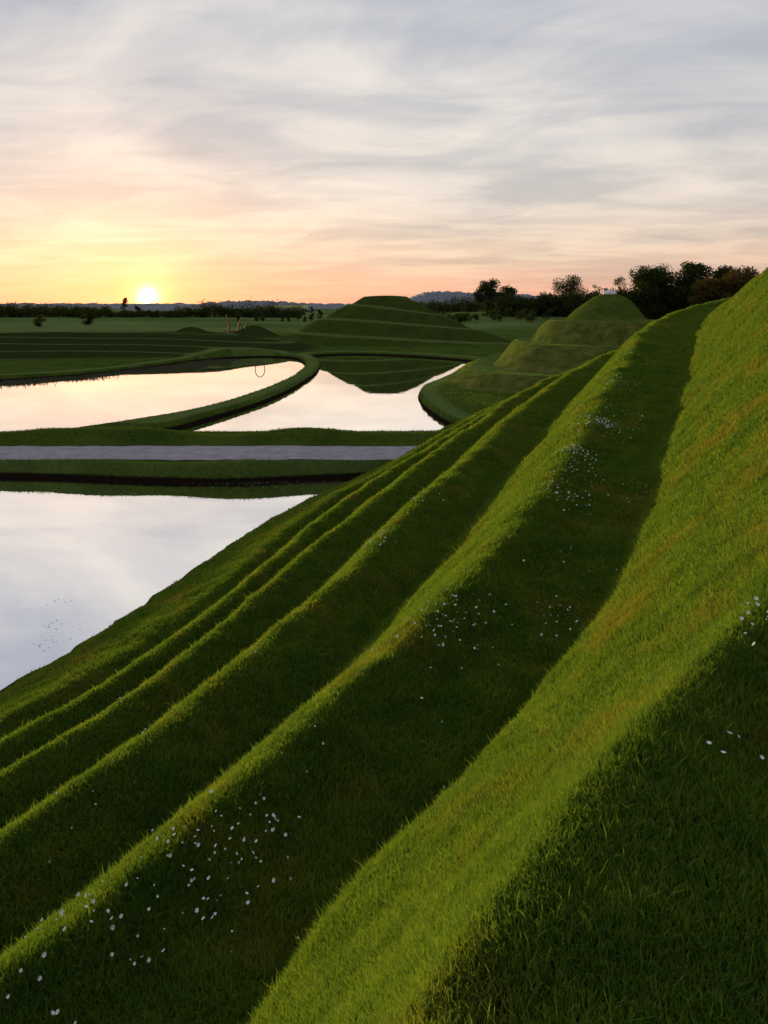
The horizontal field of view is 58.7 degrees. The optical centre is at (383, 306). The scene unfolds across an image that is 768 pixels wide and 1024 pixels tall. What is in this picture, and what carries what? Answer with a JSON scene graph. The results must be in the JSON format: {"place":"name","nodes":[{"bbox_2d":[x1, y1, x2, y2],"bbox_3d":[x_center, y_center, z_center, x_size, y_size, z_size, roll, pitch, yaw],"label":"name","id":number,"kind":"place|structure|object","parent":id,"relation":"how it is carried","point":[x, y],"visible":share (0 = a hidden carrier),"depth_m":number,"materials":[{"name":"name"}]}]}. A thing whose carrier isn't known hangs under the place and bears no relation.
{"place":"outdoors","nodes":[
{"label":"outdoors","id":0,"kind":"place"},
{"bbox_2d":[0,302,348,308],"bbox_3d":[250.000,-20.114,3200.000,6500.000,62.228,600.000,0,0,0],"label":"distant hill","id":1,"kind":"structure","parent":0,"point":[313,305],"depth_m":3073.95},
{"bbox_2d":[0,445,415,459],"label":"gravel road","id":2,"kind":"structure","parent":0,"point":[284,452],"depth_m":34.55,"materials":[{"name":"grey gravel"}]},
{"bbox_2d":[115,300,314,310],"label":"distant hill","id":3,"kind":"structure","parent":0,"point":[224,303],"depth_m":1442.56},
{"bbox_2d":[0,355,470,689],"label":"pond water","id":4,"kind":"structure","parent":0,"point":[94,555],"depth_m":28.65,"materials":[{"name":"grey liquid"}]},
{"bbox_2d":[9,415,290,650],"bbox_3d":[-13.369,7.992,36.788,16.804,0.004,41.155,0,0,-32],"label":"floating pond weed","id":5,"kind":"object","parent":4,"relation":"on","point":[65,596],"visible":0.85,"depth_m":17.07,"materials":[{"name":"green plant"}]},
{"bbox_2d":[0,359,348,484],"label":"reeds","id":6,"kind":"object","parent":4,"relation":"on","point":[60,378],"visible":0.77,"depth_m":80.17,"materials":[{"name":"green plant"}]},
{"bbox_2d":[0,294,653,482],"bbox_3d":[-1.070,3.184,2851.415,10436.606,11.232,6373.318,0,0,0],"label":"ground","id":7,"kind":"structure","parent":0,"point":[52,346],"depth_m":78.90,"materials":[{"name":"green plant"}]},
{"bbox_2d":[33,315,46,326],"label":"hawthorn tree","id":8,"kind":"object","parent":7,"relation":"on","point":[38,320],"visible":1,"depth_m":255.73,"materials":[{"name":"green plant"}]},
{"bbox_2d":[80,307,96,324],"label":"hawthorn tree","id":9,"kind":"object","parent":7,"relation":"on","point":[90,315],"visible":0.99,"depth_m":285.15,"materials":[{"name":"green plant"}]},
{"bbox_2d":[120,298,127,311],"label":"poplar tree","id":10,"kind":"object","parent":7,"relation":"on","point":[125,300],"visible":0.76,"depth_m":499.60,"materials":[{"name":"green plant"}]},
{"bbox_2d":[0,297,304,317],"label":"distant treeline","id":11,"kind":"object","parent":7,"relation":"on","point":[272,311],"visible":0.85,"depth_m":472.67,"materials":[{"name":"green plant"}]},
{"bbox_2d":[226,315,248,332],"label":"rusty steel sculpture","id":12,"kind":"object","parent":7,"relation":"on","point":[229,331],"visible":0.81,"depth_m":157.38,"materials":[{"name":"brown metal"}]},
{"bbox_2d":[235,309,240,321],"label":"apple tree","id":13,"kind":"object","parent":7,"relation":"on","point":[238,316],"visible":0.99,"depth_m":339.85,"materials":[{"name":"green plant"}]},
{"bbox_2d":[254,309,258,320],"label":"apple tree","id":14,"kind":"object","parent":7,"relation":"on","point":[256,319],"visible":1,"depth_m":351.65,"materials":[{"name":"green plant"}]},
{"bbox_2d":[260,309,265,321],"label":"apple tree","id":15,"kind":"object","parent":7,"relation":"on","point":[262,312],"visible":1,"depth_m":337.89,"materials":[{"name":"green plant"}]},
{"bbox_2d":[278,310,285,321],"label":"apple tree","id":16,"kind":"object","parent":7,"relation":"on","point":[283,314],"visible":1,"depth_m":344.95,"materials":[{"name":"green plant"}]},
{"bbox_2d":[286,308,292,320],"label":"apple tree","id":17,"kind":"object","parent":7,"relation":"on","point":[288,317],"visible":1,"depth_m":337.49,"materials":[{"name":"green plant"}]},
{"bbox_2d":[294,310,301,320],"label":"apple tree","id":18,"kind":"object","parent":7,"relation":"on","point":[298,313],"visible":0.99,"depth_m":354.78,"materials":[{"name":"green plant"}]},
{"bbox_2d":[301,308,307,321],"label":"apple tree","id":19,"kind":"object","parent":7,"relation":"on","point":[302,311],"visible":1,"depth_m":341.68,"materials":[{"name":"green plant"}]},
{"bbox_2d":[308,307,313,320],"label":"apple tree","id":20,"kind":"object","parent":7,"relation":"on","point":[310,317],"visible":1,"depth_m":348.87,"materials":[{"name":"green plant"}]},
{"bbox_2d":[317,309,322,318],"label":"apple tree","id":21,"kind":"object","parent":7,"relation":"on","point":[319,312],"visible":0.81,"depth_m":343.61,"materials":[{"name":"green plant"}]},
{"bbox_2d":[335,293,558,313],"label":"distant treeline","id":22,"kind":"object","parent":7,"relation":"on","point":[469,305],"visible":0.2,"depth_m":506.38,"materials":[{"name":"green plant"}]},
{"bbox_2d":[471,278,504,315],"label":"oak tree","id":23,"kind":"object","parent":7,"relation":"on","point":[488,295],"visible":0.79,"depth_m":298.34,"materials":[{"name":"green plant"}]},
{"bbox_2d":[440,307,551,322],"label":"orchard trees","id":24,"kind":"object","parent":7,"relation":"on","point":[462,317],"visible":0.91,"depth_m":256.18,"materials":[{"name":"green plant"}]},
{"bbox_2d":[497,285,517,300],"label":"oak tree","id":25,"kind":"object","parent":7,"relation":"on","point":[509,291],"visible":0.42,"depth_m":300.38,"materials":[{"name":"green plant"}]},
{"bbox_2d":[552,274,588,295],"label":"ash tree","id":26,"kind":"object","parent":7,"relation":"on","point":[573,284],"visible":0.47,"depth_m":297.54,"materials":[{"name":"green plant"}]},
{"bbox_2d":[489,283,695,316],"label":"hedgerow","id":27,"kind":"object","parent":7,"relation":"on","point":[562,305],"visible":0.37,"depth_m":273.65,"materials":[{"name":"green plant"}]},
{"bbox_2d":[592,285,601,294],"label":"ash tree","id":28,"kind":"object","parent":7,"relation":"on","point":[598,290],"visible":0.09,"depth_m":281.40,"materials":[{"name":"green plant"}]},
{"bbox_2d":[603,290,616,293],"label":"capstone","id":29,"kind":"object","parent":7,"relation":"on","point":[609,292],"visible":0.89,"depth_m":79.43,"materials":[{"name":"stone"}]},
{"bbox_2d":[613,277,628,290],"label":"ash tree","id":30,"kind":"object","parent":7,"relation":"on","point":[617,281],"visible":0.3,"depth_m":280.06,"materials":[{"name":"green plant"}]},
{"bbox_2d":[624,263,689,319],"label":"oak tree","id":31,"kind":"object","parent":7,"relation":"on","point":[653,283],"visible":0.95,"depth_m":245.72,"materials":[{"name":"green plant"}]},
{"bbox_2d":[668,261,714,308],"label":"oak tree","id":32,"kind":"object","parent":7,"relation":"on","point":[692,272],"visible":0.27,"depth_m":247.08,"materials":[{"name":"green plant"}]},
{"bbox_2d":[687,277,736,304],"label":"beech tree","id":33,"kind":"object","parent":7,"relation":"on","point":[706,291],"visible":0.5,"depth_m":200.42,"materials":[{"name":"brown plant"}]},
{"bbox_2d":[712,265,734,284],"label":"oak tree","id":34,"kind":"object","parent":7,"relation":"on","point":[724,269],"visible":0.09,"depth_m":244.50,"materials":[{"name":"green plant"}]},
{"bbox_2d":[718,265,760,296],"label":"beech tree","id":35,"kind":"object","parent":7,"relation":"on","point":[737,280],"visible":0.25,"depth_m":197.49,"materials":[{"name":"brown plant"}]},
{"bbox_2d":[0,267,767,1023],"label":"terraced hill","id":36,"kind":"structure","parent":0,"point":[286,839],"depth_m":5.72,"materials":[{"name":"green plant"}]},
{"bbox_2d":[6,348,767,1023],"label":"daisy flowers","id":37,"kind":"object","parent":36,"relation":"on","point":[322,744],"visible":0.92,"depth_m":4.74,"materials":[{"name":"white plant"}]},
{"bbox_2d":[0,0,767,303],"label":"sky","id":38,"kind":"structure","parent":0,"point":[152,151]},
{"bbox_2d":[409,291,538,307],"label":"distant hill","id":39,"kind":"structure","parent":0,"point":[433,295],"depth_m":1916.20,"materials":[{"name":"grey"}]}
]}

